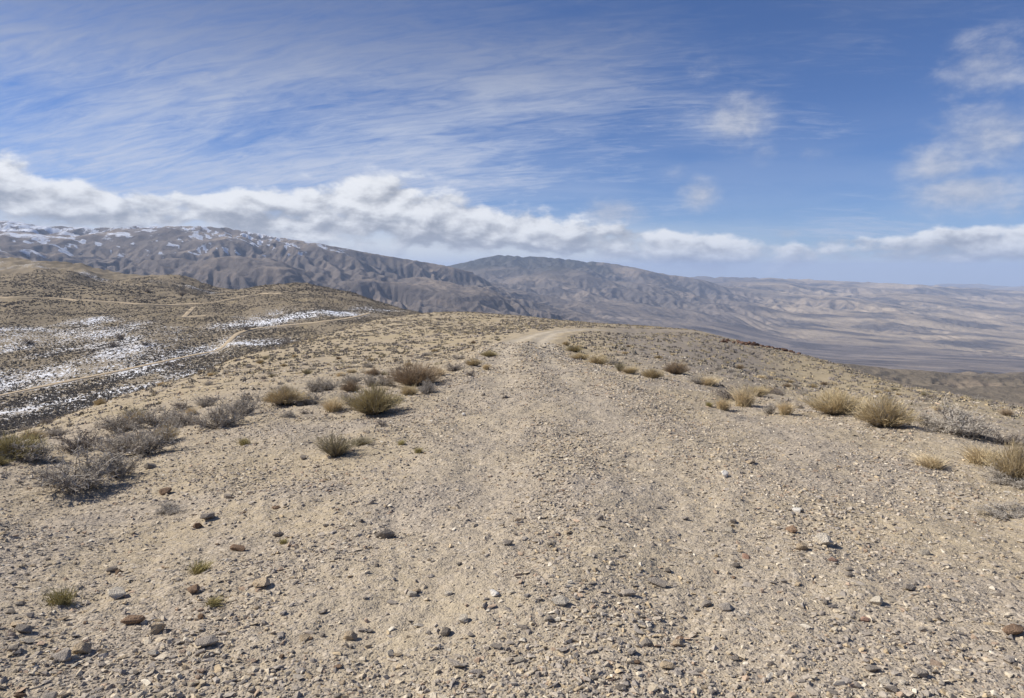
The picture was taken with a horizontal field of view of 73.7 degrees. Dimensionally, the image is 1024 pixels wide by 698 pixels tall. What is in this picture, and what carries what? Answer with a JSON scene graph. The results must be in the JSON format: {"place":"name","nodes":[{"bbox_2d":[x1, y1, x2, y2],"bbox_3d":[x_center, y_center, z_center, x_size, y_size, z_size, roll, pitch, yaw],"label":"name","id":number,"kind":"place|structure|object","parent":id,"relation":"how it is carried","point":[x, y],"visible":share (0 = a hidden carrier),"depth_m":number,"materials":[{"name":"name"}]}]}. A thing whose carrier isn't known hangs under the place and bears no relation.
{"place":"outdoors","nodes":[
{"label":"outdoors","id":0,"kind":"place"},
{"bbox_2d":[114,405,148,415],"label":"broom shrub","id":1,"kind":"object","parent":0,"point":[123,412],"visible":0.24,"depth_m":13.70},
{"bbox_2d":[0,293,280,305],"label":"dirt road","id":2,"kind":"structure","parent":0,"point":[139,303],"depth_m":571.31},
{"bbox_2d":[152,424,180,440],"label":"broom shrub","id":3,"kind":"object","parent":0,"point":[173,435],"visible":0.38,"depth_m":9.60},
{"bbox_2d":[0,313,371,395],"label":"dirt road","id":4,"kind":"structure","parent":0,"point":[234,336],"depth_m":355.65,"materials":[{"name":"soil"}]},
{"bbox_2d":[0,257,416,432],"bbox_3d":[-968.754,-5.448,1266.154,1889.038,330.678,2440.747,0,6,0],"label":"hill","id":5,"kind":"structure","parent":0,"point":[14,266],"depth_m":463.91,"materials":[{"name":"soil"}]},
{"bbox_2d":[0,268,395,308],"bbox_3d":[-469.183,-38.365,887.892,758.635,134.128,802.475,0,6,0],"label":"scrub","id":6,"kind":"object","parent":5,"relation":"on","point":[137,288],"visible":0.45,"depth_m":686.06,"materials":[{"name":"plant"}]},
{"bbox_2d":[0,292,420,435],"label":"scrub","id":7,"kind":"object","parent":5,"relation":"on","point":[34,417],"visible":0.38,"depth_m":383.52,"materials":[{"name":"plant"}]},
{"bbox_2d":[0,221,593,322],"bbox_3d":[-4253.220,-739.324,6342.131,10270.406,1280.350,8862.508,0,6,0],"label":"mountain","id":8,"kind":"structure","parent":0,"point":[226,258],"depth_m":6988.06,"materials":[{"name":"stone"}]},
{"bbox_2d":[0,312,1023,697],"bbox_3d":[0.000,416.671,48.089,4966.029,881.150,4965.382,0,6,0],"label":"ground","id":9,"kind":"structure","parent":0,"point":[174,536],"depth_m":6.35,"materials":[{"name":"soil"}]},
{"bbox_2d":[15,624,32,632],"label":"stone","id":10,"kind":"object","parent":9,"relation":"on","point":[23,628],"visible":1,"depth_m":3.47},
{"bbox_2d":[0,427,57,459],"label":"broom shrub","id":11,"kind":"object","parent":9,"relation":"on","point":[5,444],"visible":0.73,"depth_m":8.42,"materials":[{"name":"plant"}]},
{"bbox_2d":[1,431,65,464],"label":"sagebrush","id":12,"kind":"object","parent":9,"relation":"on","point":[29,458],"visible":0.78,"depth_m":8.34,"materials":[{"name":"plant"}]},
{"bbox_2d":[20,428,52,440],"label":"broom shrub","id":13,"kind":"object","parent":9,"relation":"on","point":[33,432],"visible":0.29,"depth_m":11.60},
{"bbox_2d":[43,691,57,697],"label":"stone","id":14,"kind":"object","parent":9,"relation":"on","point":[53,694],"visible":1,"depth_m":2.87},
{"bbox_2d":[40,423,70,436],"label":"sagebrush","id":15,"kind":"object","parent":9,"relation":"on","point":[54,431],"visible":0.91,"depth_m":12.45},
{"bbox_2d":[36,583,82,606],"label":"grass tuft","id":16,"kind":"object","parent":9,"relation":"on","point":[62,599],"visible":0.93,"depth_m":3.93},
{"bbox_2d":[53,647,71,661],"bbox_3d":[-2.122,1.446,3.220,0.106,0.050,0.068,0,15,25],"label":"stone","id":17,"kind":"object","parent":9,"relation":"on","point":[64,654],"visible":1,"depth_m":3.20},
{"bbox_2d":[15,431,136,493],"bbox_3d":[-4.476,1.173,7.167,0.864,0.586,1.325,-1,6,-6],"label":"sagebrush","id":18,"kind":"object","parent":9,"relation":"on","point":[86,478],"visible":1,"depth_m":7.07,"materials":[{"name":"plant"}]},
{"bbox_2d":[44,425,107,452],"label":"dark shrub","id":19,"kind":"object","parent":9,"relation":"on","point":[80,444],"visible":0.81,"depth_m":9.20,"materials":[{"name":"plant"}]},
{"bbox_2d":[71,642,91,653],"bbox_3d":[-2.079,1.447,3.295,0.084,0.059,0.072,-4,13,-21],"label":"stone","id":20,"kind":"object","parent":9,"relation":"on","point":[82,647],"visible":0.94,"depth_m":3.28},
{"bbox_2d":[88,429,137,451],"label":"sagebrush","id":21,"kind":"object","parent":9,"relation":"on","point":[107,435],"visible":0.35,"depth_m":9.12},
{"bbox_2d":[107,586,125,599],"bbox_3d":[-2.355,1.455,4.059,0.098,0.061,0.088,6,9,42],"label":"stone","id":22,"kind":"object","parent":9,"relation":"on","point":[116,592],"visible":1,"depth_m":4.04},
{"bbox_2d":[91,407,147,433],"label":"sagebrush","id":23,"kind":"object","parent":9,"relation":"on","point":[123,425],"visible":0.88,"depth_m":10.97,"materials":[{"name":"plant"}]},
{"bbox_2d":[95,446,144,478],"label":"sagebrush","id":24,"kind":"object","parent":9,"relation":"on","point":[130,469],"visible":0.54,"depth_m":7.70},
{"bbox_2d":[120,615,145,624],"bbox_3d":[-2.031,1.450,3.664,0.133,0.055,0.068,-1,6,-6],"label":"stone","id":25,"kind":"object","parent":9,"relation":"on","point":[131,619],"visible":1,"depth_m":3.64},
{"bbox_2d":[83,417,184,458],"bbox_3d":[-4.796,1.128,8.851,1.144,0.547,0.886,0,6,3],"label":"sagebrush","id":26,"kind":"object","parent":9,"relation":"on","point":[143,446],"visible":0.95,"depth_m":8.80,"materials":[{"name":"plant"}]},
{"bbox_2d":[143,463,156,468],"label":"stone","id":27,"kind":"object","parent":9,"relation":"on","point":[149,465],"visible":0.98,"depth_m":7.97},
{"bbox_2d":[125,403,185,429],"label":"sagebrush","id":28,"kind":"object","parent":9,"relation":"on","point":[151,420],"visible":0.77,"depth_m":11.11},
{"bbox_2d":[151,622,165,634],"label":"stone","id":29,"kind":"object","parent":9,"relation":"on","point":[156,628],"visible":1,"depth_m":3.54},
{"bbox_2d":[158,487,171,494],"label":"stone","id":30,"kind":"object","parent":9,"relation":"on","point":[165,490],"visible":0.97,"depth_m":6.85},
{"bbox_2d":[153,499,184,515],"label":"sagebrush","id":31,"kind":"object","parent":9,"relation":"on","point":[168,508],"visible":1,"depth_m":6.21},
{"bbox_2d":[158,405,196,427],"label":"sagebrush","id":32,"kind":"object","parent":9,"relation":"on","point":[176,419],"visible":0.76,"depth_m":11.00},
{"bbox_2d":[170,401,192,410],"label":"dark shrub","id":33,"kind":"object","parent":9,"relation":"on","point":[178,405],"visible":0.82,"depth_m":13.79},
{"bbox_2d":[187,584,199,592],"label":"stone","id":34,"kind":"object","parent":9,"relation":"on","point":[195,588],"visible":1,"depth_m":4.08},
{"bbox_2d":[187,556,216,574],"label":"grass tuft","id":35,"kind":"object","parent":9,"relation":"on","point":[199,568],"visible":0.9,"depth_m":4.51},
{"bbox_2d":[192,395,217,406],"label":"sagebrush","id":36,"kind":"object","parent":9,"relation":"on","point":[203,403],"visible":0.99,"depth_m":13.89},
{"bbox_2d":[195,635,218,646],"bbox_3d":[-1.494,1.427,3.343,0.115,0.038,0.079,-9,9,-3],"label":"stone","id":37,"kind":"object","parent":9,"relation":"on","point":[206,640],"visible":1,"depth_m":3.33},
{"bbox_2d":[200,512,214,518],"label":"stone","id":38,"kind":"object","parent":9,"relation":"on","point":[207,515],"visible":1,"depth_m":5.75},
{"bbox_2d":[202,592,231,607],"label":"grass tuft","id":39,"kind":"object","parent":9,"relation":"on","point":[214,602],"visible":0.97,"depth_m":3.89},
{"bbox_2d":[182,395,258,430],"bbox_3d":[-4.430,0.932,10.401,1.119,0.601,0.800,-5,8,-40],"label":"sagebrush","id":40,"kind":"object","parent":9,"relation":"on","point":[216,420],"visible":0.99,"depth_m":10.32,"materials":[{"name":"plant"}]},
{"bbox_2d":[230,544,245,550],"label":"stone","id":41,"kind":"object","parent":9,"relation":"on","point":[235,547],"visible":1,"depth_m":4.96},
{"bbox_2d":[222,390,263,416],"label":"sagebrush","id":42,"kind":"object","parent":9,"relation":"on","point":[251,409],"visible":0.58,"depth_m":11.27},
{"bbox_2d":[235,436,250,445],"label":"grass tuft","id":43,"kind":"object","parent":9,"relation":"on","point":[242,442],"visible":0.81,"depth_m":8.94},
{"bbox_2d":[252,577,269,586],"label":"stone","id":44,"kind":"object","parent":9,"relation":"on","point":[261,581],"visible":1,"depth_m":4.08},
{"bbox_2d":[256,384,311,404],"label":"broom shrub","id":45,"kind":"object","parent":9,"relation":"on","point":[282,396],"visible":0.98,"depth_m":12.51,"materials":[{"name":"plant"}]},
{"bbox_2d":[279,409,294,417],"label":"sagebrush","id":46,"kind":"object","parent":9,"relation":"on","point":[287,415],"visible":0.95,"depth_m":10.82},
{"bbox_2d":[288,388,328,405],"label":"sagebrush","id":47,"kind":"object","parent":9,"relation":"on","point":[311,401],"visible":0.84,"depth_m":12.71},
{"bbox_2d":[303,375,329,391],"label":"sagebrush","id":48,"kind":"object","parent":9,"relation":"on","point":[311,387],"visible":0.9,"depth_m":14.98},
{"bbox_2d":[312,376,340,390],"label":"sagebrush","id":49,"kind":"object","parent":9,"relation":"on","point":[330,387],"visible":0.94,"depth_m":15.05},
{"bbox_2d":[315,395,349,412],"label":"grass tuft","id":50,"kind":"object","parent":9,"relation":"on","point":[334,405],"visible":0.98,"depth_m":11.35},
{"bbox_2d":[311,428,364,457],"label":"broom shrub","id":51,"kind":"object","parent":9,"relation":"on","point":[331,448],"visible":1,"depth_m":7.84,"materials":[{"name":"plant"}]},
{"bbox_2d":[338,391,357,404],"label":"sagebrush","id":52,"kind":"object","parent":9,"relation":"on","point":[346,397],"visible":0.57,"depth_m":12.06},
{"bbox_2d":[339,379,362,391],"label":"broom shrub","id":53,"kind":"object","parent":9,"relation":"on","point":[349,387],"visible":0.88,"depth_m":14.44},
{"bbox_2d":[340,371,367,384],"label":"sagebrush","id":54,"kind":"object","parent":9,"relation":"on","point":[353,378],"visible":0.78,"depth_m":16.83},
{"bbox_2d":[346,435,372,444],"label":"broom shrub","id":55,"kind":"object","parent":9,"relation":"on","point":[361,441],"visible":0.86,"depth_m":8.49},
{"bbox_2d":[361,373,380,385],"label":"sagebrush","id":56,"kind":"object","parent":9,"relation":"on","point":[368,381],"visible":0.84,"depth_m":15.58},
{"bbox_2d":[341,377,405,414],"bbox_3d":[-2.241,0.749,11.078,1.090,0.612,1.132,-2,7,-17],"label":"broom shrub","id":57,"kind":"object","parent":9,"relation":"on","point":[369,404],"visible":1,"depth_m":10.94,"materials":[{"name":"plant"}]},
{"bbox_2d":[367,365,380,375],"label":"broom shrub","id":58,"kind":"object","parent":9,"relation":"on","point":[373,372],"visible":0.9,"depth_m":18.71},
{"bbox_2d":[374,372,394,385],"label":"sagebrush","id":59,"kind":"object","parent":9,"relation":"on","point":[384,381],"visible":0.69,"depth_m":15.54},
{"bbox_2d":[398,383,419,395],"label":"broom shrub","id":60,"kind":"object","parent":9,"relation":"on","point":[408,390],"visible":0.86,"depth_m":13.12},
{"bbox_2d":[380,353,445,385],"bbox_3d":[-2.154,0.456,15.204,1.688,0.746,1.541,-1,6,-6],"label":"broom shrub","id":61,"kind":"object","parent":9,"relation":"on","point":[416,375],"visible":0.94,"depth_m":15.06,"materials":[{"name":"plant"}]},
{"bbox_2d":[416,379,440,394],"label":"sagebrush","id":62,"kind":"object","parent":9,"relation":"on","point":[423,389],"visible":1,"depth_m":13.32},
{"bbox_2d":[441,361,462,370],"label":"dark shrub","id":63,"kind":"object","parent":9,"relation":"on","point":[454,369],"visible":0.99,"depth_m":18.18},
{"bbox_2d":[18,311,1023,434],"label":"scrub","id":64,"kind":"object","parent":9,"relation":"on","point":[852,375],"visible":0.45,"depth_m":54.06,"materials":[{"name":"plant"}]},
{"bbox_2d":[565,344,583,351],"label":"broom shrub","id":65,"kind":"object","parent":9,"relation":"on","point":[573,349],"visible":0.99,"depth_m":36.05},
{"bbox_2d":[568,351,589,359],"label":"broom shrub","id":66,"kind":"object","parent":9,"relation":"on","point":[578,356],"visible":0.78,"depth_m":30.00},
{"bbox_2d":[585,354,614,364],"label":"broom shrub","id":67,"kind":"object","parent":9,"relation":"on","point":[597,360],"visible":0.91,"depth_m":26.34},
{"bbox_2d":[605,356,624,364],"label":"sagebrush","id":68,"kind":"object","parent":9,"relation":"on","point":[609,362],"visible":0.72,"depth_m":27.58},
{"bbox_2d":[621,365,639,373],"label":"broom shrub","id":69,"kind":"object","parent":9,"relation":"on","point":[631,370],"visible":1,"depth_m":18.25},
{"bbox_2d":[639,366,665,378],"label":"broom shrub","id":70,"kind":"object","parent":9,"relation":"on","point":[651,373],"visible":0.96,"depth_m":17.25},
{"bbox_2d":[662,359,692,374],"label":"broom shrub","id":71,"kind":"object","parent":9,"relation":"on","point":[672,368],"visible":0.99,"depth_m":21.36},
{"bbox_2d":[685,373,704,383],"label":"sagebrush","id":72,"kind":"object","parent":9,"relation":"on","point":[694,380],"visible":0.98,"depth_m":17.31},
{"bbox_2d":[699,375,726,385],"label":"grass tuft","id":73,"kind":"object","parent":9,"relation":"on","point":[707,381],"visible":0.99,"depth_m":17.22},
{"bbox_2d":[711,396,735,410],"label":"grass tuft","id":74,"kind":"object","parent":9,"relation":"on","point":[723,405],"visible":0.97,"depth_m":12.49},
{"bbox_2d":[712,382,747,400],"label":"dark shrub","id":75,"kind":"object","parent":9,"relation":"on","point":[724,395],"visible":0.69,"depth_m":14.58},
{"bbox_2d":[725,384,760,406],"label":"grass tuft","id":76,"kind":"object","parent":9,"relation":"on","point":[743,398],"visible":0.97,"depth_m":13.04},
{"bbox_2d":[738,384,771,396],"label":"grass tuft","id":77,"kind":"object","parent":9,"relation":"on","point":[762,392],"visible":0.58,"depth_m":16.61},
{"bbox_2d":[762,401,777,414],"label":"sagebrush","id":78,"kind":"object","parent":9,"relation":"on","point":[768,410],"visible":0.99,"depth_m":12.01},
{"bbox_2d":[775,400,798,414],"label":"grass tuft","id":79,"kind":"object","parent":9,"relation":"on","point":[785,409],"visible":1,"depth_m":11.77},
{"bbox_2d":[798,384,868,414],"bbox_3d":[5.655,0.863,11.929,1.385,0.598,1.213,-4,7,-28],"label":"grass tuft","id":80,"kind":"object","parent":9,"relation":"on","point":[837,404],"visible":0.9,"depth_m":11.83,"materials":[{"name":"plant"}]},
{"bbox_2d":[847,388,923,427],"bbox_3d":[5.585,0.867,10.195,1.220,0.640,1.068,0,6,4],"label":"broom shrub","id":81,"kind":"object","parent":9,"relation":"on","point":[885,414],"visible":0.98,"depth_m":10.09,"materials":[{"name":"plant"}]},
{"bbox_2d":[904,448,953,469],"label":"grass tuft","id":82,"kind":"object","parent":9,"relation":"on","point":[930,462],"visible":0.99,"depth_m":7.50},
{"bbox_2d":[915,410,943,425],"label":"sagebrush","id":83,"kind":"object","parent":9,"relation":"on","point":[924,417],"visible":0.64,"depth_m":10.67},
{"bbox_2d":[921,393,1002,438],"bbox_3d":[6.559,0.972,9.985,1.024,0.603,1.570,2,7,19],"label":"sagebrush","id":84,"kind":"object","parent":9,"relation":"on","point":[952,424],"visible":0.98,"depth_m":9.89,"materials":[{"name":"plant"}]},
{"bbox_2d":[959,416,996,436],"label":"dark shrub","id":85,"kind":"object","parent":9,"relation":"on","point":[983,425],"visible":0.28,"depth_m":9.83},
{"bbox_2d":[954,440,1001,465],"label":"grass tuft","id":86,"kind":"object","parent":9,"relation":"on","point":[973,455],"visible":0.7,"depth_m":7.75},
{"bbox_2d":[963,499,1023,519],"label":"sagebrush","id":87,"kind":"object","parent":9,"relation":"on","point":[1014,511],"visible":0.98,"depth_m":5.82,"materials":[{"name":"plant"}]},
{"bbox_2d":[973,465,1023,490],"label":"sagebrush","id":88,"kind":"object","parent":9,"relation":"on","point":[997,478],"visible":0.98,"depth_m":6.90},
{"bbox_2d":[978,434,1023,480],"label":"broom shrub","id":89,"kind":"object","parent":9,"relation":"on","point":[1012,466],"visible":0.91,"depth_m":6.96,"materials":[{"name":"plant"}]},
{"bbox_2d":[987,430,1023,445],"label":"dark shrub","id":90,"kind":"object","parent":9,"relation":"on","point":[1000,441],"visible":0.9,"depth_m":9.54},
{"bbox_2d":[999,408,1014,415],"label":"broom shrub","id":91,"kind":"object","parent":9,"relation":"on","point":[1007,413],"visible":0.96,"depth_m":23.91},
{"bbox_2d":[1002,655,1014,662],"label":"stone","id":92,"kind":"object","parent":9,"relation":"on","point":[1008,658],"visible":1,"depth_m":3.13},
{"bbox_2d":[1002,623,1023,634],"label":"stone","id":93,"kind":"object","parent":9,"relation":"on","point":[1014,629],"visible":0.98,"depth_m":3.41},
{"bbox_2d":[0,0,1023,286],"label":"sky","id":94,"kind":"structure","parent":0,"point":[875,141],"materials":[{"name":"blue"}]},
{"bbox_2d":[149,328,982,697],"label":"dirt road","id":95,"kind":"structure","parent":0,"point":[489,500],"depth_m":4.23,"materials":[{"name":"gravel"}]},
{"bbox_2d":[343,631,357,640],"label":"stone","id":96,"kind":"object","parent":95,"relation":"on","point":[350,635],"visible":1,"depth_m":3.43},
{"bbox_2d":[375,529,394,538],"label":"stone","id":97,"kind":"object","parent":95,"relation":"on","point":[386,533],"visible":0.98,"depth_m":5.00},
{"bbox_2d":[440,627,450,636],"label":"stone","id":98,"kind":"object","parent":95,"relation":"on","point":[445,632],"visible":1,"depth_m":3.44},
{"bbox_2d":[448,658,465,666],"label":"stone","id":99,"kind":"object","parent":95,"relation":"on","point":[454,663],"visible":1,"depth_m":3.10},
{"bbox_2d":[459,614,468,622],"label":"stone","id":100,"kind":"object","parent":95,"relation":"on","point":[463,618],"visible":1,"depth_m":3.54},
{"bbox_2d":[464,357,481,365],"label":"broom shrub","id":101,"kind":"object","parent":95,"relation":"on","point":[474,362],"visible":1,"depth_m":19.11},
{"bbox_2d":[481,350,498,356],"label":"broom shrub","id":102,"kind":"object","parent":95,"relation":"on","point":[487,353],"visible":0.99,"depth_m":23.23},
{"bbox_2d":[551,595,569,605],"bbox_3d":[0.260,1.354,3.671,0.106,0.062,0.060,0,6,3],"label":"stone","id":103,"kind":"object","parent":95,"relation":"on","point":[560,600],"visible":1,"depth_m":3.65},
{"bbox_2d":[619,589,635,595],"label":"stone","id":104,"kind":"object","parent":95,"relation":"on","point":[627,592],"visible":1,"depth_m":3.84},
{"bbox_2d":[640,637,652,645],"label":"stone","id":105,"kind":"object","parent":95,"relation":"on","point":[646,641],"visible":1,"depth_m":3.25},
{"bbox_2d":[647,577,667,587],"bbox_3d":[0.862,1.376,4.035,0.120,0.036,0.047,3,7,23],"label":"stone","id":106,"kind":"object","parent":95,"relation":"on","point":[657,581],"visible":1,"depth_m":4.02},
{"bbox_2d":[660,661,675,668],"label":"stone","id":107,"kind":"object","parent":95,"relation":"on","point":[667,665],"visible":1,"depth_m":3.07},
{"bbox_2d":[718,602,732,610],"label":"stone","id":108,"kind":"object","parent":95,"relation":"on","point":[726,606],"visible":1,"depth_m":3.69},
{"bbox_2d":[796,542,808,550],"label":"stone","id":109,"kind":"object","parent":95,"relation":"on","point":[800,546],"visible":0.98,"depth_m":4.60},
{"bbox_2d":[812,532,831,545],"bbox_3d":[2.175,1.339,4.778,0.106,0.096,0.126,-5,9,-23],"label":"stone","id":110,"kind":"object","parent":95,"relation":"on","point":[822,538],"visible":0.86,"depth_m":4.75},
{"bbox_2d":[864,665,878,670],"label":"stone","id":111,"kind":"object","parent":95,"relation":"on","point":[871,668],"visible":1,"depth_m":3.05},
{"bbox_2d":[870,596,882,605],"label":"stone","id":112,"kind":"object","parent":95,"relation":"on","point":[876,600],"visible":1,"depth_m":3.76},
{"bbox_2d":[877,677,890,685],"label":"stone","id":113,"kind":"object","parent":95,"relation":"on","point":[883,680],"visible":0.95,"depth_m":2.94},
{"bbox_2d":[883,686,896,692],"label":"stone","id":114,"kind":"object","parent":95,"relation":"on","point":[893,689],"visible":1,"depth_m":2.87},
{"bbox_2d":[913,668,928,677],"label":"stone","id":115,"kind":"object","parent":95,"relation":"on","point":[922,673],"visible":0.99,"depth_m":3.02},
{"bbox_2d":[448,255,715,333],"bbox_3d":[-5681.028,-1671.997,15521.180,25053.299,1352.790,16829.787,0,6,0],"label":"mountain","id":116,"kind":"structure","parent":0,"point":[611,293],"depth_m":11964.67,"materials":[{"name":"stone"}]},
{"bbox_2d":[586,319,1023,407],"bbox_3d":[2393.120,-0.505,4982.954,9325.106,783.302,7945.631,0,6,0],"label":"valley floor","id":117,"kind":"structure","parent":0,"point":[1000,379],"depth_m":5854.02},
{"bbox_2d":[690,276,1023,302],"bbox_3d":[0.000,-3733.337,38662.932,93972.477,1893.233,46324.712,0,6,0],"label":"mountain","id":118,"kind":"structure","parent":0,"point":[1008,294],"depth_m":21914.86,"materials":[{"name":"stone"}]},
{"bbox_2d":[714,278,1023,357],"bbox_3d":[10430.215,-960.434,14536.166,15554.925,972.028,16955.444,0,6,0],"label":"hills","id":119,"kind":"structure","parent":0,"point":[916,320],"depth_m":12180.13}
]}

